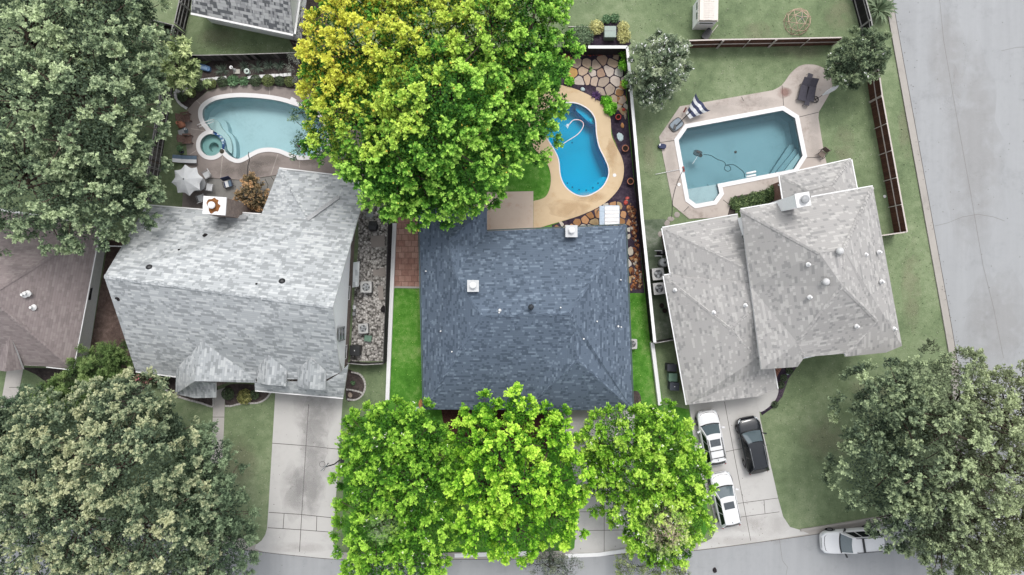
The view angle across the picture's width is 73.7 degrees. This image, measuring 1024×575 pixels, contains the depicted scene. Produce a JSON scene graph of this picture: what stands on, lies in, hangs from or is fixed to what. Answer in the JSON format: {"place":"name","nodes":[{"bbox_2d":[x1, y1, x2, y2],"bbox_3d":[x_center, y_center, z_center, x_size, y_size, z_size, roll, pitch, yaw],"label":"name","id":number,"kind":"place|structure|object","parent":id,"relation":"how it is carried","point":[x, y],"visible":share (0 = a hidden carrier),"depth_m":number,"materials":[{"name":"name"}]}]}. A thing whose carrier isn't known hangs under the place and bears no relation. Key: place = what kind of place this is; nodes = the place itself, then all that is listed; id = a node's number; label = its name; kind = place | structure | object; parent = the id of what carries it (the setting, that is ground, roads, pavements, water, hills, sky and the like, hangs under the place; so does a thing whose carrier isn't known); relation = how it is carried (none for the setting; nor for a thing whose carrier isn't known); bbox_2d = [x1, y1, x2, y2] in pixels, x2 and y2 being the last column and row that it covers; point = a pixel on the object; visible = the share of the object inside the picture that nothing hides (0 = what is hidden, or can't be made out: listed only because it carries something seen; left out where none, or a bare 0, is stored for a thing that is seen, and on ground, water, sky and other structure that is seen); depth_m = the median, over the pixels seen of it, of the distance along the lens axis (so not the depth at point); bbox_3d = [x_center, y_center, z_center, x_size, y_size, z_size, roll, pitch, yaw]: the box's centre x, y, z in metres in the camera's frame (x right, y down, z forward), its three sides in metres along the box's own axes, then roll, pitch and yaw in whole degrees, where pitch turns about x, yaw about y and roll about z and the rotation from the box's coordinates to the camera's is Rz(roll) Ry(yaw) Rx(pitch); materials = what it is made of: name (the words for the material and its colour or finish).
{"place":"outdoors","nodes":[
{"label":"outdoors","id":0,"kind":"place"},
{"bbox_2d":[0,366,23,406],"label":"path","id":1,"kind":"structure","parent":0,"point":[13,378],"depth_m":57.98,"materials":[{"name":"concrete"}]},
{"bbox_2d":[127,20,177,71],"bbox_3d":[-28.809,-18.993,55.695,4.743,4.610,3.857,-38,90,0],"label":"flowering shrub","id":2,"kind":"object","parent":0,"point":[149,47],"visible":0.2,"depth_m":54.62,"materials":[{"name":"green plant"}]},
{"bbox_2d":[211,388,224,462],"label":"path","id":3,"kind":"structure","parent":0,"point":[218,409],"depth_m":57.98,"materials":[{"name":"concrete"}]},
{"bbox_2d":[255,392,342,558],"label":"driveway","id":4,"kind":"structure","parent":0,"point":[323,415],"depth_m":57.99,"materials":[{"name":"concrete"}]},
{"bbox_2d":[394,217,420,286],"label":"paver patio","id":5,"kind":"structure","parent":0,"point":[407,264],"depth_m":57.97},
{"bbox_2d":[0,0,953,551],"bbox_3d":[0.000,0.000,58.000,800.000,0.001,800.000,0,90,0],"label":"lawn","id":6,"kind":"structure","parent":0,"point":[916,302],"depth_m":58.00,"materials":[{"name":"plant"}]},
{"bbox_2d":[0,383,51,427],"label":"juniper","id":7,"kind":"object","parent":6,"relation":"on","point":[9,402],"visible":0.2,"depth_m":54.86,"materials":[{"name":"green plant"}]},
{"bbox_2d":[0,208,107,370],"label":"house","id":8,"kind":"structure","parent":6,"relation":"on","point":[48,303],"depth_m":53.84,"materials":[{"name":"brown"}]},
{"bbox_2d":[24,368,146,408],"bbox_3d":[-36.087,8.565,57.988,11.304,0.001,3.565,0,90,0],"label":"mulch bed","id":9,"kind":"object","parent":6,"relation":"on","point":[45,374],"visible":0.21,"depth_m":57.99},
{"bbox_2d":[19,340,134,420],"bbox_3d":[-34.816,7.728,55.497,10.333,5.005,4.978,-38,90,0],"label":"juniper","id":10,"kind":"object","parent":9,"relation":"on","point":[111,360],"visible":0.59,"depth_m":54.52,"materials":[{"name":"green plant"}]},
{"bbox_2d":[132,371,163,386],"bbox_3d":[-30.312,7.639,57.014,2.344,1.973,1.627,23,90,0],"label":"flowering shrub","id":11,"kind":"object","parent":9,"relation":"on","point":[148,380],"visible":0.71,"depth_m":56.72,"materials":[{"name":"green plant"}]},
{"bbox_2d":[0,0,173,256],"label":"shade tree","id":12,"kind":"object","parent":6,"relation":"on","point":[57,79],"visible":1,"depth_m":48.26,"materials":[{"name":"green plant"}]},
{"bbox_2d":[0,365,223,574],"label":"shade tree","id":13,"kind":"object","parent":6,"relation":"on","point":[64,510],"visible":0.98,"depth_m":47.71,"materials":[{"name":"green plant"}]},
{"bbox_2d":[90,240,135,373],"bbox_3d":[-33.370,1.870,57.992,5.870,0.001,11.739,0,90,0],"label":"bark bed","id":14,"kind":"object","parent":6,"relation":"on","point":[107,328],"visible":0.12,"depth_m":57.99,"materials":[{"name":"soil"}]},
{"bbox_2d":[146,25,184,202],"bbox_3d":[-29.147,-14.382,57.070,0.281,1.860,14.578,10,90,0],"label":"fence","id":15,"kind":"object","parent":6,"relation":"on","point":[155,156],"visible":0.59,"depth_m":57.01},
{"bbox_2d":[135,370,217,405],"bbox_3d":[-28.457,8.020,57.990,7.312,0.001,2.173,18,90,0],"label":"mulch bed","id":16,"kind":"object","parent":6,"relation":"on","point":[172,385],"visible":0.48,"depth_m":57.99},
{"bbox_2d":[174,0,190,31],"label":"fence","id":17,"kind":"object","parent":6,"relation":"on","point":[182,14],"visible":0.98,"depth_m":57.01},
{"bbox_2d":[156,34,211,95],"bbox_3d":[-26.358,-17.677,55.339,3.452,5.322,4.959,-20,90,0],"label":"magnolia","id":18,"kind":"object","parent":6,"relation":"on","point":[181,51],"visible":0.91,"depth_m":53.92,"materials":[{"name":"green plant"}]},
{"bbox_2d":[151,419,261,574],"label":"shade tree","id":19,"kind":"object","parent":6,"relation":"on","point":[231,522],"visible":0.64,"depth_m":49.92,"materials":[{"name":"green plant"}]},
{"bbox_2d":[104,167,362,398],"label":"house","id":20,"kind":"structure","parent":6,"relation":"on","point":[211,296],"depth_m":51.96,"materials":[{"name":"grey"}]},
{"bbox_2d":[183,52,298,60],"bbox_3d":[-22.652,-19.346,57.305,10.525,1.390,0.111,-1,90,0],"label":"fence","id":21,"kind":"object","parent":6,"relation":"on","point":[228,57],"visible":0.72,"depth_m":57.20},
{"bbox_2d":[225,384,268,404],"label":"mulch bed","id":22,"kind":"object","parent":6,"relation":"on","point":[236,388],"visible":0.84,"depth_m":57.99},
{"bbox_2d":[236,388,251,403],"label":"leafy plant","id":23,"kind":"object","parent":22,"relation":"on","point":[245,398],"visible":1,"depth_m":57.53,"materials":[{"name":"green plant"}]},
{"bbox_2d":[191,0,306,40],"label":"house","id":24,"kind":"structure","parent":6,"relation":"on","point":[277,18],"depth_m":54.58,"materials":[{"name":"grey"}]},
{"bbox_2d":[179,59,326,108],"bbox_3d":[-21.920,-17.424,57.992,13.223,0.001,4.025,-3,90,0],"label":"mulch bed","id":25,"kind":"object","parent":6,"relation":"on","point":[189,101],"visible":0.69,"depth_m":57.99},
{"bbox_2d":[284,49,307,86],"bbox_3d":[-17.476,-18.188,56.570,2.742,2.861,3.806,0,90,0],"label":"shrub","id":26,"kind":"object","parent":25,"relation":"on","point":[297,63],"visible":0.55,"depth_m":55.88,"materials":[{"name":"grey plant"}]},
{"bbox_2d":[182,85,365,214],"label":"pool deck","id":27,"kind":"structure","parent":6,"relation":"on","point":[261,164],"depth_m":57.95,"materials":[{"name":"concrete"}]},
{"bbox_2d":[175,111,191,121],"bbox_3d":[-27.620,-14.318,57.455,1.006,0.989,0.860,-8,90,0],"label":"adirondack chair","id":28,"kind":"object","parent":27,"relation":"on","point":[182,117],"visible":0.98,"depth_m":57.38,"materials":[{"name":"brown wood"}]},
{"bbox_2d":[172,155,197,164],"bbox_3d":[-27.534,-10.818,57.630,1.971,0.642,0.735,2,90,0],"label":"sun lounger","id":29,"kind":"object","parent":27,"relation":"on","point":[188,159],"visible":1,"depth_m":57.56,"materials":[{"name":"fabric"}]},
{"bbox_2d":[176,133,193,143],"bbox_3d":[-27.491,-12.507,57.455,1.006,0.989,0.860,-2,90,0],"label":"adirondack chair","id":30,"kind":"object","parent":27,"relation":"on","point":[185,139],"visible":1,"depth_m":57.38,"materials":[{"name":"brown wood"}]},
{"bbox_2d":[172,165,202,195],"bbox_3d":[-26.542,-8.775,56.535,2.402,2.830,2.402,-31,90,0],"label":"patio umbrella","id":31,"kind":"object","parent":27,"relation":"on","point":[187,180],"visible":0.98,"depth_m":55.60,"materials":[{"name":"white fabric"}]},
{"bbox_2d":[202,176,275,212],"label":"patio","id":32,"kind":"structure","parent":27,"relation":"on","point":[219,190],"depth_m":57.95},
{"bbox_2d":[232,171,269,211],"bbox_3d":[-21.329,-7.530,56.332,3.588,3.336,2.924,45,90,0],"label":"shrub","id":33,"kind":"object","parent":27,"relation":"on","point":[249,182],"visible":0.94,"depth_m":55.84,"materials":[{"name":"brown plant"}]},
{"bbox_2d":[196,93,329,162],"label":"swimming pool","id":34,"kind":"structure","parent":27,"relation":"in","point":[238,127],"depth_m":59.41,"materials":[{"name":"liquid"}]},
{"bbox_2d":[287,102,352,161],"bbox_3d":[-14.978,-12.374,54.497,5.408,7.006,5.183,0,90,0],"label":"shade tree","id":35,"kind":"object","parent":27,"relation":"on","point":[301,134],"visible":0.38,"depth_m":52.98,"materials":[{"name":"green plant"}]},
{"bbox_2d":[289,0,327,49],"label":"mulch bed","id":36,"kind":"object","parent":6,"relation":"on","point":[310,3],"visible":0.27,"depth_m":57.99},
{"bbox_2d":[345,369,364,401],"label":"mulch bed","id":37,"kind":"object","parent":6,"relation":"on","point":[358,385],"visible":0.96,"depth_m":57.99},
{"bbox_2d":[350,204,387,360],"bbox_3d":[-11.884,-0.422,57.990,3.018,0.001,13.540,3,90,0],"label":"river rock","id":38,"kind":"object","parent":6,"relation":"on","point":[370,304],"visible":0.57,"depth_m":57.99,"materials":[{"name":"gravel"}]},
{"bbox_2d":[349,345,361,355],"bbox_3d":[-13.130,5.261,57.455,0.850,1.090,0.850,3,90,0],"label":"storage bin","id":39,"kind":"object","parent":38,"relation":"on","point":[355,350],"visible":1,"depth_m":56.93,"materials":[{"name":"black plastic"}]},
{"bbox_2d":[360,281,372,292],"bbox_3d":[-12.217,-0.043,57.564,0.942,0.872,0.942,0,90,0],"label":"air conditioner","id":40,"kind":"object","parent":38,"relation":"on","point":[366,286],"visible":1,"depth_m":57.14,"materials":[{"name":"white metal"}]},
{"bbox_2d":[371,235,384,246],"bbox_3d":[-11.391,-3.913,57.970,1.150,0.060,0.950,-3,90,0],"label":"stepping stone","id":41,"kind":"object","parent":38,"relation":"on","point":[377,241],"visible":1,"depth_m":57.94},
{"bbox_2d":[383,222,391,362],"bbox_3d":[-10.380,0.391,57.080,0.060,1.840,11.660,2,90,0],"label":"fence","id":42,"kind":"object","parent":6,"relation":"on","point":[388,268],"visible":0.81,"depth_m":56.85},
{"bbox_2d":[176,0,944,534],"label":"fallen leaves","id":43,"kind":"object","parent":6,"relation":"on","point":[652,208],"visible":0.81,"depth_m":57.97,"materials":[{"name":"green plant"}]},
{"bbox_2d":[578,17,630,46],"bbox_3d":[7.573,-21.630,57.990,5.066,0.001,2.610,0,90,0],"label":"mulch bed","id":44,"kind":"object","parent":6,"relation":"on","point":[598,39],"visible":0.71,"depth_m":57.99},
{"bbox_2d":[572,24,593,46],"bbox_3d":[5.864,-21.148,57.496,2.087,1.007,2.143,0,90,0],"label":"shrub","id":45,"kind":"object","parent":44,"relation":"on","point":[587,34],"visible":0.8,"depth_m":57.31,"materials":[{"name":"green plant"}]},
{"bbox_2d":[589,19,603,34],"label":"tufted shrub","id":46,"kind":"object","parent":44,"relation":"on","point":[595,24],"visible":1,"depth_m":57.53,"materials":[{"name":"yellow plant"}]},
{"bbox_2d":[603,26,615,40],"bbox_3d":[8.217,-21.391,57.532,0.980,0.935,0.950,0,90,0],"label":"utility box","id":47,"kind":"object","parent":44,"relation":"on","point":[609,33],"visible":1,"depth_m":57.08,"materials":[{"name":"grey paint"}]},
{"bbox_2d":[616,29,631,43],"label":"tufted shrub","id":48,"kind":"object","parent":44,"relation":"on","point":[621,36],"visible":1,"depth_m":57.54,"materials":[{"name":"yellow plant"}]},
{"bbox_2d":[586,45,655,342],"bbox_3d":[10.522,-8.010,57.055,3.286,1.890,25.024,-12,90,0],"label":"fence","id":49,"kind":"object","parent":6,"relation":"on","point":[604,49],"visible":0.97,"depth_m":56.65,"materials":[{"name":"white paint"}]},
{"bbox_2d":[644,219,672,340],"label":"thin grass","id":50,"kind":"structure","parent":6,"relation":"on","point":[654,242],"depth_m":57.99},
{"bbox_2d":[650,268,663,279],"bbox_3d":[12.217,-1.130,57.539,1.002,0.922,1.002,-6,90,0],"label":"air conditioner","id":51,"kind":"object","parent":50,"relation":"on","point":[656,273],"visible":0.98,"depth_m":57.09,"materials":[{"name":"white metal"}]},
{"bbox_2d":[651,282,664,294],"bbox_3d":[12.304,0.087,57.539,0.982,0.922,0.982,-6,90,0],"label":"air conditioner","id":52,"kind":"object","parent":50,"relation":"on","point":[657,288],"visible":0.98,"depth_m":57.09,"materials":[{"name":"white metal"}]},
{"bbox_2d":[624,28,694,113],"bbox_3d":[11.890,-17.559,54.980,6.130,6.041,5.845,-31,90,0],"label":"crepe myrtle","id":53,"kind":"object","parent":6,"relation":"on","point":[674,52],"visible":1,"depth_m":53.87,"materials":[{"name":"green plant"}]},
{"bbox_2d":[692,0,717,29],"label":"shed","id":54,"kind":"structure","parent":6,"relation":"on","point":[705,14],"depth_m":55.80,"materials":[{"name":"white"}]},
{"bbox_2d":[659,64,831,218],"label":"pool deck","id":55,"kind":"structure","parent":6,"relation":"on","point":[774,98],"depth_m":57.95,"materials":[{"name":"concrete"}]},
{"bbox_2d":[669,94,709,131],"bbox_3d":[14.756,-14.502,57.441,3.407,1.018,1.900,-40,90,0],"label":"tipped umbrella","id":56,"kind":"object","parent":55,"relation":"on","point":[697,107],"visible":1,"depth_m":57.28,"materials":[{"name":"fabric"}]},
{"bbox_2d":[674,106,806,207],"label":"swimming pool","id":57,"kind":"structure","parent":55,"relation":"in","point":[767,143],"depth_m":59.70,"materials":[{"name":"liquid"}]},
{"bbox_2d":[727,192,772,216],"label":"planting bed","id":58,"kind":"object","parent":55,"relation":"on","point":[731,211],"visible":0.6,"depth_m":57.94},
{"bbox_2d":[748,191,761,205],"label":"leafy plant","id":59,"kind":"object","parent":58,"relation":"on","point":[755,199],"visible":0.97,"depth_m":57.52,"materials":[{"name":"green plant"}]},
{"bbox_2d":[759,189,771,203],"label":"leafy plant","id":60,"kind":"object","parent":58,"relation":"on","point":[764,193],"visible":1,"depth_m":57.53,"materials":[{"name":"green plant"}]},
{"bbox_2d":[796,77,811,100],"bbox_3d":[24.635,-16.654,57.590,0.795,0.723,1.934,14,90,0],"label":"sun lounger","id":61,"kind":"object","parent":55,"relation":"on","point":[803,90],"visible":1,"depth_m":57.56,"materials":[{"name":"grey fabric"}]},
{"bbox_2d":[806,77,818,102],"bbox_3d":[25.242,-16.611,57.590,0.795,0.723,1.934,10,90,0],"label":"sun lounger","id":62,"kind":"object","parent":55,"relation":"on","point":[811,91],"visible":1,"depth_m":57.56,"materials":[{"name":"grey fabric"}]},
{"bbox_2d":[689,37,841,48],"bbox_3d":[20.783,-20.422,57.095,12.873,1.810,0.220,-1,90,0],"label":"fence","id":63,"kind":"object","parent":6,"relation":"on","point":[767,42],"visible":0.81,"depth_m":56.97,"materials":[{"name":"brown wood"}]},
{"bbox_2d":[756,389,777,411],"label":"porch slab","id":64,"kind":"structure","parent":6,"relation":"on","point":[764,401],"depth_m":57.97,"materials":[{"name":"concrete"}]},
{"bbox_2d":[761,367,795,414],"bbox_3d":[22.277,8.439,57.992,1.957,0.001,5.294,27,90,0],"label":"mulch bed","id":65,"kind":"object","parent":6,"relation":"on","point":[780,391],"visible":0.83,"depth_m":57.99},
{"bbox_2d":[661,158,901,404],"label":"house","id":66,"kind":"structure","parent":6,"relation":"on","point":[795,273],"depth_m":52.17,"materials":[{"name":"grey"}]},
{"bbox_2d":[783,8,810,34],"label":"climbing dome","id":67,"kind":"structure","parent":6,"relation":"on","point":[802,17],"depth_m":57.40,"materials":[{"name":"brown metal"}]},
{"bbox_2d":[823,25,892,90],"bbox_3d":[27.562,-18.259,54.924,5.720,6.152,5.380,0,90,0],"label":"crepe myrtle","id":68,"kind":"object","parent":6,"relation":"on","point":[871,51],"visible":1,"depth_m":53.85,"materials":[{"name":"green plant"}]},
{"bbox_2d":[851,0,878,71],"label":"fence","id":69,"kind":"object","parent":6,"relation":"on","point":[862,11],"visible":0.56,"depth_m":57.02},
{"bbox_2d":[800,0,957,531],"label":"kerb","id":70,"kind":"structure","parent":6,"relation":"on","point":[927,230],"depth_m":57.88,"materials":[{"name":"concrete"}]},
{"bbox_2d":[867,0,896,25],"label":"palm shrub","id":71,"kind":"object","parent":6,"relation":"on","point":[881,9],"visible":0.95,"depth_m":57.23,"materials":[{"name":"green plant"}]},
{"bbox_2d":[867,70,907,232],"bbox_3d":[31.222,-11.226,57.045,0.276,1.910,13.556,-10,90,0],"label":"fence","id":72,"kind":"object","parent":6,"relation":"on","point":[886,154],"visible":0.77,"depth_m":56.95,"materials":[{"name":"brown wood"}]},
{"bbox_2d":[818,338,1023,574],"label":"shade tree","id":73,"kind":"object","parent":6,"relation":"on","point":[981,474],"visible":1,"depth_m":48.63,"materials":[{"name":"green plant"}]},
{"bbox_2d":[487,191,532,230],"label":"patio","id":74,"kind":"structure","parent":0,"point":[515,211],"depth_m":57.94,"materials":[{"name":"concrete"}]},
{"bbox_2d":[0,0,1023,574],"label":"street","id":75,"kind":"structure","parent":0,"point":[984,72],"depth_m":58.00,"materials":[{"name":"asphalt"}]},
{"bbox_2d":[2,0,961,559],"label":"gutter strip","id":76,"kind":"object","parent":75,"relation":"on","point":[928,212],"visible":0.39,"depth_m":57.99,"materials":[{"name":"concrete"}]},
{"bbox_2d":[3,5,962,559],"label":"gutter joint","id":77,"kind":"object","parent":76,"relation":"on","point":[749,543],"visible":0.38,"depth_m":57.99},
{"bbox_2d":[454,551,530,557],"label":"white kerb","id":78,"kind":"structure","parent":76,"relation":"on","point":[457,555],"depth_m":57.86,"materials":[{"name":"paint"}]},
{"bbox_2d":[523,543,585,574],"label":"sapling","id":79,"kind":"object","parent":75,"relation":"on","point":[550,558],"visible":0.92,"depth_m":54.86,"materials":[{"name":"grey plant"}]},
{"bbox_2d":[613,537,691,574],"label":"sapling","id":80,"kind":"object","parent":75,"relation":"on","point":[643,571],"visible":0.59,"depth_m":54.95,"materials":[{"name":"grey plant"}]},
{"bbox_2d":[819,525,884,557],"bbox_3d":[28.464,21.231,57.017,5.096,1.965,2.451,-4,90,0],"label":"parked car","id":81,"kind":"object","parent":75,"relation":"on","point":[846,540],"visible":0.82,"depth_m":56.75,"materials":[{"name":"white paint"}]},
{"bbox_2d":[779,7,1015,572],"bbox_3d":[23.439,8.551,57.988,25.848,0.001,70.394,43,90,0],"label":"street crack","id":82,"kind":"object","parent":75,"relation":"on","point":[958,218],"visible":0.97,"depth_m":57.99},
{"bbox_2d":[331,55,708,552],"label":"fresh lawn","id":83,"kind":"structure","parent":0,"point":[406,327],"depth_m":58.00,"materials":[{"name":"plant"}]},
{"bbox_2d":[385,223,396,399],"bbox_3d":[-10.241,2.043,57.860,0.324,0.280,14.969,2,90,0],"label":"white edging","id":84,"kind":"object","parent":83,"relation":"on","point":[391,305],"visible":0.86,"depth_m":57.72,"materials":[{"name":"paint"}]},
{"bbox_2d":[326,393,464,574],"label":"crepe myrtle","id":85,"kind":"object","parent":83,"relation":"on","point":[401,449],"visible":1,"depth_m":51.56,"materials":[{"name":"green plant"}]},
{"bbox_2d":[293,0,585,233],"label":"shade tree","id":86,"kind":"object","parent":83,"relation":"on","point":[421,160],"visible":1,"depth_m":46.65,"materials":[{"name":"green plant"}]},
{"bbox_2d":[310,47,587,57],"bbox_3d":[-5.565,-19.646,57.055,23.654,1.890,0.113,-1,90,0],"label":"fence","id":87,"kind":"object","parent":83,"relation":"on","point":[568,53],"visible":0.18,"depth_m":57.17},
{"bbox_2d":[441,409,557,448],"bbox_3d":[-1.087,11.870,57.990,10.000,0.001,3.913,0,90,0],"label":"bark bed","id":88,"kind":"object","parent":83,"relation":"on","point":[448,415],"depth_m":57.99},
{"bbox_2d":[442,381,597,569],"bbox_3d":[0.612,13.992,52.798,12.035,10.404,13.719,0,90,0],"label":"shade tree","id":89,"kind":"object","parent":83,"relation":"on","point":[513,512],"visible":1,"depth_m":50.44,"materials":[{"name":"green plant"}]},
{"bbox_2d":[528,85,623,227],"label":"pool deck","id":90,"kind":"structure","parent":83,"relation":"on","point":[559,202],"depth_m":57.95,"materials":[{"name":"concrete"}]},
{"bbox_2d":[544,102,608,196],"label":"swimming pool","id":91,"kind":"structure","parent":90,"relation":"in","point":[583,167],"depth_m":59.70,"materials":[{"name":"liquid"}]},
{"bbox_2d":[552,55,644,292],"bbox_3d":[7.326,-9.674,57.992,7.870,0.001,20.304,0,90,0],"label":"planting bed","id":92,"kind":"object","parent":83,"relation":"on","point":[623,192],"visible":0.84,"depth_m":57.99,"materials":[{"name":"soil"}]},
{"bbox_2d":[555,201,625,227],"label":"flagstone patio","id":93,"kind":"structure","parent":92,"relation":"on","point":[585,220],"depth_m":57.95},
{"bbox_2d":[597,205,619,224],"bbox_3d":[7.923,-5.863,56.718,1.634,2.565,1.624,0,90,0],"label":"patio cover","id":94,"kind":"object","parent":93,"relation":"on","point":[604,219],"visible":1,"depth_m":55.48,"materials":[{"name":"white paint"}]},
{"bbox_2d":[565,55,625,109],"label":"flagstone patio","id":95,"kind":"structure","parent":92,"relation":"on","point":[604,81],"depth_m":57.95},
{"bbox_2d":[603,101,616,115],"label":"leafy plant","id":96,"kind":"object","parent":92,"relation":"on","point":[610,109],"visible":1,"depth_m":57.59,"materials":[{"name":"green plant"}]},
{"bbox_2d":[615,81,627,114],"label":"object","id":97,"kind":"structure","parent":92,"relation":"on","point":[619,92],"depth_m":57.95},
{"bbox_2d":[626,219,632,282],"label":"flagstone patio","id":98,"kind":"structure","parent":92,"relation":"on","point":[630,251],"depth_m":57.95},
{"bbox_2d":[626,202,642,290],"bbox_3d":[10.403,-3.496,57.918,1.143,0.164,7.520,-3,90,0],"label":"rubble","id":99,"kind":"object","parent":92,"relation":"on","point":[631,210],"visible":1,"depth_m":57.92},
{"bbox_2d":[574,398,719,571],"bbox_3d":[10.346,15.300,53.847,11.180,8.307,13.753,0,90,0],"label":"crepe myrtle","id":100,"kind":"object","parent":83,"relation":"on","point":[601,455],"visible":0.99,"depth_m":51.74,"materials":[{"name":"green plant"}]},
{"bbox_2d":[650,342,660,404],"bbox_3d":[12.152,7.283,57.750,0.300,0.500,5.301,-7,90,0],"label":"white edging","id":101,"kind":"object","parent":83,"relation":"on","point":[655,372],"visible":0.86,"depth_m":57.50,"materials":[{"name":"paint"}]},
{"bbox_2d":[418,207,633,409],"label":"house","id":102,"kind":"structure","parent":0,"point":[540,314],"depth_m":53.63,"materials":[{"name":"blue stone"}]},
{"bbox_2d":[560,410,636,552],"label":"driveway","id":103,"kind":"structure","parent":0,"point":[606,539],"depth_m":57.99,"materials":[{"name":"concrete"}]},
{"bbox_2d":[565,548,626,557],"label":"white kerb","id":104,"kind":"structure","parent":103,"relation":"on","point":[604,553],"depth_m":57.86,"materials":[{"name":"paint"}]},
{"bbox_2d":[689,397,807,549],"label":"driveway","id":105,"kind":"structure","parent":0,"point":[755,488],"depth_m":57.99,"materials":[{"name":"concrete"}]},
{"bbox_2d":[577,402,775,540],"bbox_3d":[14.045,16.216,57.984,17.307,0.001,13.047,0,90,0],"label":"driveway joint","id":106,"kind":"object","parent":105,"relation":"on","point":[740,488],"visible":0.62,"depth_m":57.98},
{"bbox_2d":[695,409,726,466],"bbox_3d":[16.736,12.627,57.127,2.350,1.745,4.746,-11,90,0],"label":"parked car","id":107,"kind":"object","parent":105,"relation":"on","point":[709,426],"visible":0.88,"depth_m":56.70,"materials":[{"name":"white paint"}]},
{"bbox_2d":[708,470,741,528],"bbox_3d":[17.892,17.806,57.156,2.372,1.688,4.696,-12,90,0],"label":"parked car","id":108,"kind":"object","parent":105,"relation":"on","point":[726,507],"visible":0.91,"depth_m":56.71,"materials":[{"name":"white paint"}]},
{"bbox_2d":[735,415,769,474],"bbox_3d":[20.203,13.226,57.118,2.451,1.764,4.796,-12,90,0],"label":"parked car","id":109,"kind":"object","parent":105,"relation":"on","point":[752,443],"visible":1,"depth_m":56.75,"materials":[{"name":"black paint"}]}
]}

